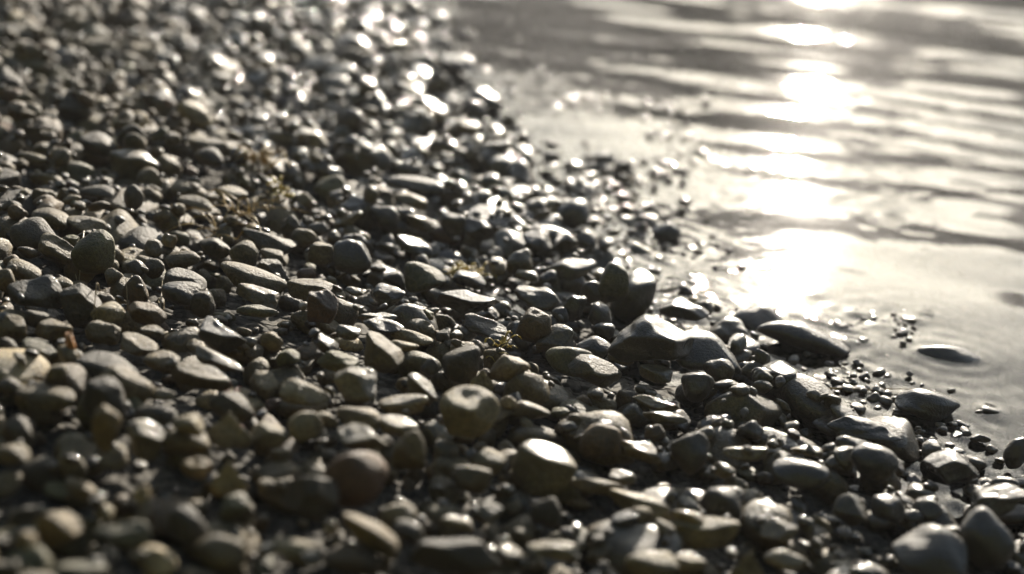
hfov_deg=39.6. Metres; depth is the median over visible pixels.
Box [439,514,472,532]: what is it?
stone
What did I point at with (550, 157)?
stone
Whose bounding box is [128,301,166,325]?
stone
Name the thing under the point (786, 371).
pebble
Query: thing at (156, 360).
stone
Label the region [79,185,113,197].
stone
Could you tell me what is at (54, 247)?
stone
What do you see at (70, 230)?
pebble
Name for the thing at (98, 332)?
stone
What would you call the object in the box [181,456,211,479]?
stone
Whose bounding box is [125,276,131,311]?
plant stem
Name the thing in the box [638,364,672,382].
stone
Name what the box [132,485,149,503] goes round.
pebble
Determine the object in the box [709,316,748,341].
pebble
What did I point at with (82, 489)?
stone
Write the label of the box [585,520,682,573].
pebble
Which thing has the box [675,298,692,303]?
pebble
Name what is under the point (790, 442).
pebble
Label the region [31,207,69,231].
stone
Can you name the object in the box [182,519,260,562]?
pebble
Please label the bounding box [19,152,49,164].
stone
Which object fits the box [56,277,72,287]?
stone
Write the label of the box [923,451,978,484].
rock
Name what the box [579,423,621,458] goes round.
pebble
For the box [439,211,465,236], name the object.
stone
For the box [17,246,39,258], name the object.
stone
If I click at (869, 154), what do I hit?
water
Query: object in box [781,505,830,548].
pebble
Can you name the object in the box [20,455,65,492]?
pebble
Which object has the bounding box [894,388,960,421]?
rock
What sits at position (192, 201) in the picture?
stone
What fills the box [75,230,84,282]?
plant stem
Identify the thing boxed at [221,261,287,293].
stone
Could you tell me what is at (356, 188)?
pebble
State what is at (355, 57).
stone
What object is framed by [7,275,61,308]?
rock
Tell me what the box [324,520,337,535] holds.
pebble
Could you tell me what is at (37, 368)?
pebble
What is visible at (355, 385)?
stone
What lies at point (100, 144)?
stone
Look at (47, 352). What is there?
stone
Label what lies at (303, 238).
stone
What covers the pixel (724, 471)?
stone
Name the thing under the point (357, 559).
stone
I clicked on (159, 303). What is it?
plant stem
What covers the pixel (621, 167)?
stone
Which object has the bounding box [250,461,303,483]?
pebble
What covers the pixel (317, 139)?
stone
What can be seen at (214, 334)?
stone
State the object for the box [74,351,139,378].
stone
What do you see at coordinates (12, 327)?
stone
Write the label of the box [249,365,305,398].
pebble
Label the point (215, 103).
pebble
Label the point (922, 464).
pebble
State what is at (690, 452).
pebble
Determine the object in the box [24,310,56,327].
stone
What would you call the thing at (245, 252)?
stone
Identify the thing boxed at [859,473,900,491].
pebble
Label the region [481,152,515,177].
pebble
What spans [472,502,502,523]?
stone
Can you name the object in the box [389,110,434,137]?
pebble
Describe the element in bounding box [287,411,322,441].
stone
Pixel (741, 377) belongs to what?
pebble
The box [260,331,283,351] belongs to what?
stone
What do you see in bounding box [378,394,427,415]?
stone
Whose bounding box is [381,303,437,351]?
pebble
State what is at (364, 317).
stone
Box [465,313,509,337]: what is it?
rock
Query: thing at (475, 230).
stone
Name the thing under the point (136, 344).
stone
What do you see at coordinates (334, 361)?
stone
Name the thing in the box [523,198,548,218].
pebble
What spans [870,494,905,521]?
stone
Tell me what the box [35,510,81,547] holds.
stone
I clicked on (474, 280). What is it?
stone
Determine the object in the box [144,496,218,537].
pebble
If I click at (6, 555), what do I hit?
pebble
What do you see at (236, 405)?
stone
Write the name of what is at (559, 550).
stone
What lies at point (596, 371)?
pebble
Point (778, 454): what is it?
pebble
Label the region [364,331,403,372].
rock
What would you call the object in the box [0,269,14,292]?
stone
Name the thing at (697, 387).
stone
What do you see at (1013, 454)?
stone
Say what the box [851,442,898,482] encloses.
stone
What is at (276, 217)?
pebble
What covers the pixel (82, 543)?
pebble
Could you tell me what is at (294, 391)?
stone
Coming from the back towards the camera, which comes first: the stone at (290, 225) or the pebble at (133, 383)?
the stone at (290, 225)
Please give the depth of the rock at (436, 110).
1.85 m
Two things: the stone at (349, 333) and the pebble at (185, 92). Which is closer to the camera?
the stone at (349, 333)
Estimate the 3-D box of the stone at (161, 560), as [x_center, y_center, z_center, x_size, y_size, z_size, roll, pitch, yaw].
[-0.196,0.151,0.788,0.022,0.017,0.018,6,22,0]
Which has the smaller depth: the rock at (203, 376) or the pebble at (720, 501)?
the pebble at (720, 501)
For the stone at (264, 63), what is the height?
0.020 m
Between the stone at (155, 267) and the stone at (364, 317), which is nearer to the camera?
the stone at (364, 317)
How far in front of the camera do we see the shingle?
1.38 m
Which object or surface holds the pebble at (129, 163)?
on the ground
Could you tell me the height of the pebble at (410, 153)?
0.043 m
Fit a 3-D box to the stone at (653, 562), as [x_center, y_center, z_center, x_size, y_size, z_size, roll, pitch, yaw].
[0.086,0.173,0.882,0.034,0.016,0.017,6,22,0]
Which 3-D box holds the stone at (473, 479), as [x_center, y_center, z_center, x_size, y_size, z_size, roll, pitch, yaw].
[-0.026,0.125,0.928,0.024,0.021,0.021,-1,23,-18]
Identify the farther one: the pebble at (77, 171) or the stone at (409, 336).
the pebble at (77, 171)
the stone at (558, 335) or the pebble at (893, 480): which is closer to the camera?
the pebble at (893, 480)
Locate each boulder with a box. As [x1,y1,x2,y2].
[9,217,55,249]
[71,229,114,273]
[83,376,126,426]
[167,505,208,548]
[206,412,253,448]
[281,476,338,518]
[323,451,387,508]
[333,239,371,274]
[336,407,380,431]
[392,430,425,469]
[392,518,425,546]
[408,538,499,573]
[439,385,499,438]
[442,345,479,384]
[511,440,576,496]
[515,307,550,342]
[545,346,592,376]
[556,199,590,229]
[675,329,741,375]
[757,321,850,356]
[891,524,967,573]
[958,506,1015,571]
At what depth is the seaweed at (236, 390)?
1.00 m
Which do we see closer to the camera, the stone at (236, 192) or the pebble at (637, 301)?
the pebble at (637, 301)
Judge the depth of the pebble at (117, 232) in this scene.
1.30 m
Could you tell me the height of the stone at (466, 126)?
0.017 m
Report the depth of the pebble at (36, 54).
1.77 m
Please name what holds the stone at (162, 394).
on the ground
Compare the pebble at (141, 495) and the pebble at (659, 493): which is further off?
the pebble at (659, 493)
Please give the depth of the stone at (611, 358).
1.18 m
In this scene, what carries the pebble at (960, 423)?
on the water
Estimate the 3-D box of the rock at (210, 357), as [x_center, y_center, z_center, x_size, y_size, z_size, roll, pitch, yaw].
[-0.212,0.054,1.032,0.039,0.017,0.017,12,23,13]
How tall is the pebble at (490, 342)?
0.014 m
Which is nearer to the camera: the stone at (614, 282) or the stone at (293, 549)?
the stone at (293, 549)
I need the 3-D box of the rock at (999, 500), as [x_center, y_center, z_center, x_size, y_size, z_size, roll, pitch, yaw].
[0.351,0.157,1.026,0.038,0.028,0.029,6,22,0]
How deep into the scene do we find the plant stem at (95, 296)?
1.08 m
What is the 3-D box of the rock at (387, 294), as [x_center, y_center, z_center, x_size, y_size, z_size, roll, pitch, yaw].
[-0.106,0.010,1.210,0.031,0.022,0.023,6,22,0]
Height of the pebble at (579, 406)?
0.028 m
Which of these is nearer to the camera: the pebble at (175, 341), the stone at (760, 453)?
the stone at (760, 453)
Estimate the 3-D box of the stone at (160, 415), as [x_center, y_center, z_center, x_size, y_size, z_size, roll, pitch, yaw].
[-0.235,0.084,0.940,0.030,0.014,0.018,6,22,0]
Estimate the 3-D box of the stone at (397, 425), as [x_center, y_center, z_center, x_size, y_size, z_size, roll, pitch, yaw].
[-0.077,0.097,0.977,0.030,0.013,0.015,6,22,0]
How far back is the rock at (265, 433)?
0.93 m
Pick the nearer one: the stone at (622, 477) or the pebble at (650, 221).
the stone at (622, 477)
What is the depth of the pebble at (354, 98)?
1.85 m
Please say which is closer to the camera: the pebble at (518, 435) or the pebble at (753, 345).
the pebble at (518, 435)
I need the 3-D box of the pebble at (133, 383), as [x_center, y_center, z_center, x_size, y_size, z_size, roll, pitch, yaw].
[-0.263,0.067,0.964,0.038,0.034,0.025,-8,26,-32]
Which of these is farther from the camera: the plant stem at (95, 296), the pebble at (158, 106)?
the pebble at (158, 106)
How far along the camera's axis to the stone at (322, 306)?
1.12 m
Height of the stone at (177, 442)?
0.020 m
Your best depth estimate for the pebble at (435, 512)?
0.90 m
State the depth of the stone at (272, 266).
1.24 m
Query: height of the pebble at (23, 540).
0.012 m
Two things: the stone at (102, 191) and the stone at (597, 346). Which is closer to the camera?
the stone at (597, 346)
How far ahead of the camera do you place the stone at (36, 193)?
1.32 m
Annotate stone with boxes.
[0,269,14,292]
[0,314,26,339]
[0,337,17,348]
[0,377,22,396]
[0,444,30,464]
[4,415,32,444]
[7,258,41,279]
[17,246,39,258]
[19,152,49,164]
[22,338,56,360]
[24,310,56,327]
[31,189,54,199]
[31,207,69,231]
[34,318,72,340]
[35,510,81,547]
[38,232,73,264]
[56,188,73,201]
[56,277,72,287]
[60,283,101,326]
[65,479,96,500]
[67,216,106,232]
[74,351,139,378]
[79,132,116,156]
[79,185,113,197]
[85,320,120,344]
[90,301,126,326]
[92,404,120,452]
[116,124,146,147]
[120,332,158,355]
[122,275,148,302]
[123,184,144,209]
[125,259,145,277]
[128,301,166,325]
[133,405,177,425]
[138,544,177,573]
[139,325,164,339]
[143,350,184,372]
[144,258,164,278]
[149,388,174,399]
[161,281,201,305]
[163,428,209,456]
[165,250,200,267]
[177,100,213,128]
[177,195,211,211]
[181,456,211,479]
[189,291,215,317]
[194,147,223,167]
[194,534,247,573]
[197,316,246,354]
[199,238,229,258]
[209,392,254,423]
[210,462,247,496]
[215,185,247,199]
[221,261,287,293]
[229,240,257,266]
[236,283,279,308]
[251,57,275,70]
[257,259,289,280]
[260,248,287,265]
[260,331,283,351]
[271,537,321,566]
[279,378,329,405]
[280,215,300,237]
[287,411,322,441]
[291,228,316,247]
[297,127,327,148]
[307,242,332,264]
[307,289,337,323]
[312,333,338,353]
[317,350,359,371]
[317,411,337,426]
[322,545,383,573]
[334,366,376,403]
[336,325,360,340]
[337,48,365,65]
[337,423,387,450]
[342,513,398,560]
[346,286,362,295]
[358,312,396,323]
[363,317,403,335]
[370,206,398,229]
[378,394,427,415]
[378,501,417,532]
[380,415,419,436]
[386,175,444,195]
[391,329,432,344]
[391,340,418,350]
[404,261,445,292]
[406,214,438,231]
[407,372,437,401]
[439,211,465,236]
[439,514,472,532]
[452,270,485,289]
[453,465,491,493]
[456,118,479,133]
[463,217,492,241]
[468,87,502,111]
[469,370,493,391]
[469,448,504,475]
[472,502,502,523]
[506,249,532,273]
[514,269,537,281]
[523,230,551,252]
[526,540,579,561]
[530,497,561,527]
[536,324,573,351]
[542,152,559,163]
[552,234,578,252]
[562,296,586,321]
[577,336,609,358]
[580,281,600,303]
[588,302,611,325]
[594,151,614,163]
[598,261,628,302]
[607,353,633,365]
[609,469,635,485]
[614,162,632,173]
[621,440,660,464]
[625,551,678,573]
[633,395,677,411]
[634,222,647,231]
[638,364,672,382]
[642,411,686,424]
[652,222,680,241]
[668,516,739,548]
[674,551,707,573]
[681,372,714,402]
[702,359,734,381]
[710,461,735,478]
[723,446,768,460]
[730,552,763,573]
[760,517,798,545]
[763,549,807,570]
[772,457,830,490]
[791,445,823,456]
[832,494,868,526]
[835,435,864,447]
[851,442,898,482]
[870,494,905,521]
[980,405,999,412]
[1003,437,1023,468]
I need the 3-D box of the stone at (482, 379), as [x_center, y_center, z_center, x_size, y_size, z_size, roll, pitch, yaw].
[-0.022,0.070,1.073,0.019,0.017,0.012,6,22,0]
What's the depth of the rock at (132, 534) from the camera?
0.80 m
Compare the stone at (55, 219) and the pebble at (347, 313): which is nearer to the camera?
the pebble at (347, 313)
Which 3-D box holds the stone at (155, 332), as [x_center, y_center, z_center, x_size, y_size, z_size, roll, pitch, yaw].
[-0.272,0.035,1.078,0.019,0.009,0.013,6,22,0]
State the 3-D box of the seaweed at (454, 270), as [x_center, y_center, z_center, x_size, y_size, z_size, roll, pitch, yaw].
[-0.043,-0.012,1.354,0.061,0.030,0.033,-5,25,-27]
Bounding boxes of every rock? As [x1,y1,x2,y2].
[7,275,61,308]
[15,386,75,410]
[91,520,150,548]
[127,419,165,461]
[164,267,206,290]
[171,362,230,391]
[187,135,227,150]
[195,345,242,371]
[236,304,278,317]
[243,228,297,255]
[249,421,286,446]
[287,278,336,299]
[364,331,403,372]
[370,283,404,309]
[394,192,426,210]
[397,234,431,253]
[412,96,447,120]
[437,53,474,71]
[437,290,499,314]
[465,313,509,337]
[514,285,558,310]
[570,478,621,494]
[608,314,693,362]
[609,489,671,524]
[658,298,709,320]
[827,416,901,441]
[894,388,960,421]
[916,345,980,362]
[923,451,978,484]
[971,483,1023,517]
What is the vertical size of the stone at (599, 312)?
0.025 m
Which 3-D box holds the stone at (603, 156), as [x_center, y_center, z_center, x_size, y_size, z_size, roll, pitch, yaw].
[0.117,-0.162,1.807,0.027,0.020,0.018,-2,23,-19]
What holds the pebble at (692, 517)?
on the stone at (712, 532)
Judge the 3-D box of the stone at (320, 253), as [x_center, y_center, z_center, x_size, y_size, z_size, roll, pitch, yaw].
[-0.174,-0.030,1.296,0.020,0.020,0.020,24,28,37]
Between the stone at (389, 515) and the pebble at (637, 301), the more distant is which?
the pebble at (637, 301)
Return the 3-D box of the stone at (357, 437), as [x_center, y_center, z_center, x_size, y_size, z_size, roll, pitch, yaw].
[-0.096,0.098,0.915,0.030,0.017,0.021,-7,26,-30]
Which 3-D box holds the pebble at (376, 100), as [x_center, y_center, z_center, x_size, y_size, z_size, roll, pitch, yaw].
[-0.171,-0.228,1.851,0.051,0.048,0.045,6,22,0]
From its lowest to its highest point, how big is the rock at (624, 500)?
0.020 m
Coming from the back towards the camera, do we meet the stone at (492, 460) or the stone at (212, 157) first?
the stone at (212, 157)
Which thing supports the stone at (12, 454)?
on the ground
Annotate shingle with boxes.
[0,0,1023,573]
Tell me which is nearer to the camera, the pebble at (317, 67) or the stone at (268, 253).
the stone at (268, 253)
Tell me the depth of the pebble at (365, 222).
1.44 m
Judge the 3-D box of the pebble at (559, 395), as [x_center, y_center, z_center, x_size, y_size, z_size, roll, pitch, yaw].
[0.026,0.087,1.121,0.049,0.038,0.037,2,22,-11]
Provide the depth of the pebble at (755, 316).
1.36 m
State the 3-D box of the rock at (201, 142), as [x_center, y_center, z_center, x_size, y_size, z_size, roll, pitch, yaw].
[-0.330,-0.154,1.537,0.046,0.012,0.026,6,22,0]
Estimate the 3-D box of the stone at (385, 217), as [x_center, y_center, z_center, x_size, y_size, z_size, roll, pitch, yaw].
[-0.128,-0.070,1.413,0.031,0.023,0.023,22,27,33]
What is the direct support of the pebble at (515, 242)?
on the ground
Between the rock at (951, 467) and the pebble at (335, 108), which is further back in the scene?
the pebble at (335, 108)
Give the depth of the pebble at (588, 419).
1.05 m
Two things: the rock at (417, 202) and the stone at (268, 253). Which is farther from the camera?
the rock at (417, 202)
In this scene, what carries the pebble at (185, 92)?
on the ground
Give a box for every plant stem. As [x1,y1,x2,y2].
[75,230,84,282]
[91,282,99,345]
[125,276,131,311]
[158,276,162,307]
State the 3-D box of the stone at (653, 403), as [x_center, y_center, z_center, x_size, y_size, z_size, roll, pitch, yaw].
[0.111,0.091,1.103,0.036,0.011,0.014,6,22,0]
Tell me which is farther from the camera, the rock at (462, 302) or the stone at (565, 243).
the stone at (565, 243)
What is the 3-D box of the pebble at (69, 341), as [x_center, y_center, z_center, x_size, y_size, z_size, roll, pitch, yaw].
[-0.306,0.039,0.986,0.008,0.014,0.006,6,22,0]
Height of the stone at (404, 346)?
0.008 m
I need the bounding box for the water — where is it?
[337,0,1023,573]
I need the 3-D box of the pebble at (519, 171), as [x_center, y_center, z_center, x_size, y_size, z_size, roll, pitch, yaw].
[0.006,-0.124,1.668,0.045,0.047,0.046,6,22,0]
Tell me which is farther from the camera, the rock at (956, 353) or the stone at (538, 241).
the stone at (538, 241)
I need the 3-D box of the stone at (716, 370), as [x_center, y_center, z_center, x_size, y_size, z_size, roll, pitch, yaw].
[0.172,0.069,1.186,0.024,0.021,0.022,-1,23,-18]
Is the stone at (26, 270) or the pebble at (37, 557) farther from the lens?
the stone at (26, 270)
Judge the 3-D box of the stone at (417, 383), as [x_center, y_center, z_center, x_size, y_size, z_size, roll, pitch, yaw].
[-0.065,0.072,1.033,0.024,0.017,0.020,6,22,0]
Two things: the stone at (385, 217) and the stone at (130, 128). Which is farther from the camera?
the stone at (130, 128)
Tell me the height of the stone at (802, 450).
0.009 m
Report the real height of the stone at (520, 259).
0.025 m
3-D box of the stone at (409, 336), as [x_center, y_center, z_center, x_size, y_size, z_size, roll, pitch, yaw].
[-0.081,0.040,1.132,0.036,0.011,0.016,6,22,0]
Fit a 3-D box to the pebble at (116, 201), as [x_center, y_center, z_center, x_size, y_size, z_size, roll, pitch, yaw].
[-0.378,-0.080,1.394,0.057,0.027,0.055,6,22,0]
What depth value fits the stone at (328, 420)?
0.96 m
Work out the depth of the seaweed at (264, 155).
1.52 m
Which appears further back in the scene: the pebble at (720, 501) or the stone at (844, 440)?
the stone at (844, 440)
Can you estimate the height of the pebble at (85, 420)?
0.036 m
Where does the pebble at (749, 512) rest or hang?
on the ground
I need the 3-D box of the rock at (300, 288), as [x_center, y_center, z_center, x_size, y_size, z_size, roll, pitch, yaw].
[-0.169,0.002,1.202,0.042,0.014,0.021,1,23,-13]
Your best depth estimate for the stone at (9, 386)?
0.94 m
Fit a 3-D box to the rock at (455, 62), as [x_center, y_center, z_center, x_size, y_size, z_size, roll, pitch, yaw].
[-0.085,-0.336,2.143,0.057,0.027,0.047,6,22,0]
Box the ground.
[0,0,993,573]
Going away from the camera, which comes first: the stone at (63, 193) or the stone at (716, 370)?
the stone at (716, 370)
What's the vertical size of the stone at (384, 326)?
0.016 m
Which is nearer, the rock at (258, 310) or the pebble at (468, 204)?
the rock at (258, 310)
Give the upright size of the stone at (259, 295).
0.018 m
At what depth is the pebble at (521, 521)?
0.91 m
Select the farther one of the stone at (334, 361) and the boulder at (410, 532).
the stone at (334, 361)
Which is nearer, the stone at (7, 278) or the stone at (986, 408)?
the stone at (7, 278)
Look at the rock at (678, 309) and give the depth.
1.31 m
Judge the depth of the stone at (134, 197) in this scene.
1.34 m
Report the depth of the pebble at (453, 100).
1.94 m
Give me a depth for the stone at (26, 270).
1.14 m
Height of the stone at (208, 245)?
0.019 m
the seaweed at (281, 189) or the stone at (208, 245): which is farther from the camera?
the seaweed at (281, 189)
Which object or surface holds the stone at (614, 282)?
on the ground
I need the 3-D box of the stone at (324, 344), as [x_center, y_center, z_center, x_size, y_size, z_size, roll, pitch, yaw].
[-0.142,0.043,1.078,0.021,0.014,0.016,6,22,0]
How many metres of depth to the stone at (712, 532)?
0.93 m
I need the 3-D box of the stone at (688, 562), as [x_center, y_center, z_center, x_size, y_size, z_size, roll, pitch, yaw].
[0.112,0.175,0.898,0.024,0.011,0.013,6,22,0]
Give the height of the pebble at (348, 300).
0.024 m
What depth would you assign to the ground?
1.02 m
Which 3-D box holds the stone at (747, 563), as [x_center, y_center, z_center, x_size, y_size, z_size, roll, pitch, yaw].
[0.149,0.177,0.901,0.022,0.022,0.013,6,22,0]
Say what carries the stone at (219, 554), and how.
on the ground
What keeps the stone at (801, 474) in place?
on the ground
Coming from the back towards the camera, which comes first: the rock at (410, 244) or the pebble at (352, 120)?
the pebble at (352, 120)
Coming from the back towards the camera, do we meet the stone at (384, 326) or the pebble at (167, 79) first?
the pebble at (167, 79)
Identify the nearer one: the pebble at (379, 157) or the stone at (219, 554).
the stone at (219, 554)
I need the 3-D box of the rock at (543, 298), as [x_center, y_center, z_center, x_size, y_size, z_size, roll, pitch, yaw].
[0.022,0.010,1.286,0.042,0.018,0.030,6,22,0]
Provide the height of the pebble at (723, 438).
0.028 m
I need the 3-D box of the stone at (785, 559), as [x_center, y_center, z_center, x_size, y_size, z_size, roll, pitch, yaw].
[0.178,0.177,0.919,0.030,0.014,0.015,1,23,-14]
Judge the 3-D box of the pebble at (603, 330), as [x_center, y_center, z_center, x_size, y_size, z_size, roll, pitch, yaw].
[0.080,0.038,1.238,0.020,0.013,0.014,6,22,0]
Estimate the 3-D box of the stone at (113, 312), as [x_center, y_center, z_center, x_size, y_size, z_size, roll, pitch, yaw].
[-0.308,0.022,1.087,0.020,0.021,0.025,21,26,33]
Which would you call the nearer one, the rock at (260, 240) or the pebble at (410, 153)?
the rock at (260, 240)
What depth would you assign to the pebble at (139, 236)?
1.28 m
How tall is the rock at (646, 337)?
0.038 m
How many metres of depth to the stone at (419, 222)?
1.42 m
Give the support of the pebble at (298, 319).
on the ground
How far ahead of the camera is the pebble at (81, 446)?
0.90 m
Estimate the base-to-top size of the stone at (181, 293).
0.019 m
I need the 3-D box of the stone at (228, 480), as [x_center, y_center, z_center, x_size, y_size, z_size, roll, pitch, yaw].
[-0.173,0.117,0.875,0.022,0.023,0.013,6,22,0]
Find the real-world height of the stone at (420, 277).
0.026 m
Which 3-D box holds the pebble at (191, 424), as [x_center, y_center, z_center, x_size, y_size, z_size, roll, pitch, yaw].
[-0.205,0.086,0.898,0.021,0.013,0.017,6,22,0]
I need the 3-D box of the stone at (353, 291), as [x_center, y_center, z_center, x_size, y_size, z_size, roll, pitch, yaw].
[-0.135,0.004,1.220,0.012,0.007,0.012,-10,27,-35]
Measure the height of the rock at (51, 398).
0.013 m
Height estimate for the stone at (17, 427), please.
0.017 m
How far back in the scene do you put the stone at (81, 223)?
1.26 m
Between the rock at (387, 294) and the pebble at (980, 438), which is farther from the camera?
the rock at (387, 294)
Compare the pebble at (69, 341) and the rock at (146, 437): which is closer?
the rock at (146, 437)
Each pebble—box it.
[0,23,40,43]
[0,348,50,383]
[0,522,46,559]
[8,544,52,573]
[10,44,52,61]
[11,112,66,126]
[15,532,37,549]
[16,116,62,147]
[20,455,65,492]
[40,511,101,556]
[45,363,91,406]
[53,432,105,477]
[56,208,90,237]
[57,161,95,182]
[65,332,75,349]
[76,394,92,432]
[96,246,124,274]
[97,188,158,217]
[100,365,154,403]
[101,209,138,244]
[109,148,160,180]
[118,224,175,270]
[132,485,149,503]
[135,64,175,93]
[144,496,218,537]
[147,89,176,118]
[161,327,207,353]
[162,233,176,247]
[171,413,204,436]
[173,85,208,108]
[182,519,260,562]
[196,90,228,115]
[201,52,241,76]
[244,194,299,233]
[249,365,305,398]
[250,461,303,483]
[290,310,327,335]
[296,55,338,79]
[302,277,349,301]
[312,101,346,120]
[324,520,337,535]
[332,144,392,177]
[334,298,358,325]
[335,108,368,134]
[337,89,380,108]
[337,196,378,231]
[345,181,393,206]
[361,92,394,123]
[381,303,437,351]
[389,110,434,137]
[395,146,423,174]
[398,351,441,380]
[421,358,438,375]
[421,502,468,538]
[441,91,461,109]
[457,189,511,214]
[468,204,514,237]
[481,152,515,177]
[487,334,516,351]
[494,229,532,260]
[500,159,535,186]
[501,514,534,548]
[506,424,566,448]
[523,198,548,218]
[542,379,575,420]
[554,410,634,465]
[559,399,601,420]
[568,354,621,387]
[575,469,599,497]
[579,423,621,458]
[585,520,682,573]
[592,322,614,338]
[608,268,656,320]
[625,215,656,227]
[642,487,707,520]
[651,440,677,471]
[670,432,709,474]
[671,510,704,524]
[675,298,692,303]
[699,486,740,520]
[707,426,751,470]
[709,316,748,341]
[728,333,760,359]
[733,304,781,329]
[733,375,754,381]
[739,500,792,551]
[742,488,763,504]
[752,427,803,457]
[758,360,799,414]
[773,451,793,459]
[781,373,834,428]
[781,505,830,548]
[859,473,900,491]
[867,416,919,461]
[920,460,970,475]
[954,420,969,426]
[971,434,990,442]
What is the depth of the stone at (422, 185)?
1.53 m
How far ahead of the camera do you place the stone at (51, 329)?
1.05 m
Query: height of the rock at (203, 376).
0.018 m
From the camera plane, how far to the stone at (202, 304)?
1.12 m
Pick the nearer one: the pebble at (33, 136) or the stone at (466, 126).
the pebble at (33, 136)
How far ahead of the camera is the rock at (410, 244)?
1.36 m
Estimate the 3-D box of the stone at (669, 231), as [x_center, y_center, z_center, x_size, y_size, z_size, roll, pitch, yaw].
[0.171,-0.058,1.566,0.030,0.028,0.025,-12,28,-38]
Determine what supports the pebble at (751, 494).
on the ground
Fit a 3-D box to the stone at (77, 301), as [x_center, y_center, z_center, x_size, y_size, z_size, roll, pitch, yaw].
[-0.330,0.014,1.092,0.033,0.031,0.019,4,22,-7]
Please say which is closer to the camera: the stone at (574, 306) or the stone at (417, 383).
the stone at (417, 383)
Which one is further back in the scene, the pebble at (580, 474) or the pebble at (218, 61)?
the pebble at (218, 61)
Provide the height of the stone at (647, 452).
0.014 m
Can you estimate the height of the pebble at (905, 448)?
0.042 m
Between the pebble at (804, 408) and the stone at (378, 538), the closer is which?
the stone at (378, 538)
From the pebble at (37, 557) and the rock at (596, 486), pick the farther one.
the rock at (596, 486)
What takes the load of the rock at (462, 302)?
on the ground
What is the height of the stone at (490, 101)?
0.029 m
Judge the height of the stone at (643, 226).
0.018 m
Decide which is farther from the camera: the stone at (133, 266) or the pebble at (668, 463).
the stone at (133, 266)
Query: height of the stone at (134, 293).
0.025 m
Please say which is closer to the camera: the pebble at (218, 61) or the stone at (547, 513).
the stone at (547, 513)
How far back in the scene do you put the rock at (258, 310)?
1.13 m
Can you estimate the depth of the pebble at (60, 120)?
1.58 m
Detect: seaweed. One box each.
[165,189,306,240]
[224,382,259,427]
[229,145,290,172]
[266,175,294,197]
[443,260,496,278]
[484,331,521,361]
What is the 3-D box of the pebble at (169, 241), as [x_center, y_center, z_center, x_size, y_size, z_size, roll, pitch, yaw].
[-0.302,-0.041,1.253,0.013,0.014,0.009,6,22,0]
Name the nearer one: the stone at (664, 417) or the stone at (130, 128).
the stone at (664, 417)
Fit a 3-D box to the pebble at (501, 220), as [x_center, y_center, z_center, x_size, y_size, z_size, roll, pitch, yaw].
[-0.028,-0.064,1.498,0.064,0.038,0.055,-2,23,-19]
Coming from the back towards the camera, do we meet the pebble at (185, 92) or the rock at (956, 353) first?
the pebble at (185, 92)
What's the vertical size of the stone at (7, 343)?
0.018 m
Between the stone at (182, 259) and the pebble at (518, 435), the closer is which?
the pebble at (518, 435)
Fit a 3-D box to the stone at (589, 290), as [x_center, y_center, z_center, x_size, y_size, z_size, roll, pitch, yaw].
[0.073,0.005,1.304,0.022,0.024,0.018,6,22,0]
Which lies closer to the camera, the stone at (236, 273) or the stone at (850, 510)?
the stone at (850, 510)
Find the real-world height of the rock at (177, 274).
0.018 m
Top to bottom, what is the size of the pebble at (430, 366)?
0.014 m
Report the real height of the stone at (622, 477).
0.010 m
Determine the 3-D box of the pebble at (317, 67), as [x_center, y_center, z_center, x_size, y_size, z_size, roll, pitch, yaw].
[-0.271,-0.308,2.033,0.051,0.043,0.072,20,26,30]
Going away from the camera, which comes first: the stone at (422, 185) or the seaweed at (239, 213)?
the seaweed at (239, 213)
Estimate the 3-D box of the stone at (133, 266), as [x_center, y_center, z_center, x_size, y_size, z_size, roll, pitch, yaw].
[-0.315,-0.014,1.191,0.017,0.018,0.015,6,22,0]
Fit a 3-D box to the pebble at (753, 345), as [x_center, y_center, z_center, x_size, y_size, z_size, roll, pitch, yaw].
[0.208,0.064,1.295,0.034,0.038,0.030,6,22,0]
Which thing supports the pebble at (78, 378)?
on the ground
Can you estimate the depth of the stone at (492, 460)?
0.95 m
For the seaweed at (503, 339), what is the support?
on the shingle

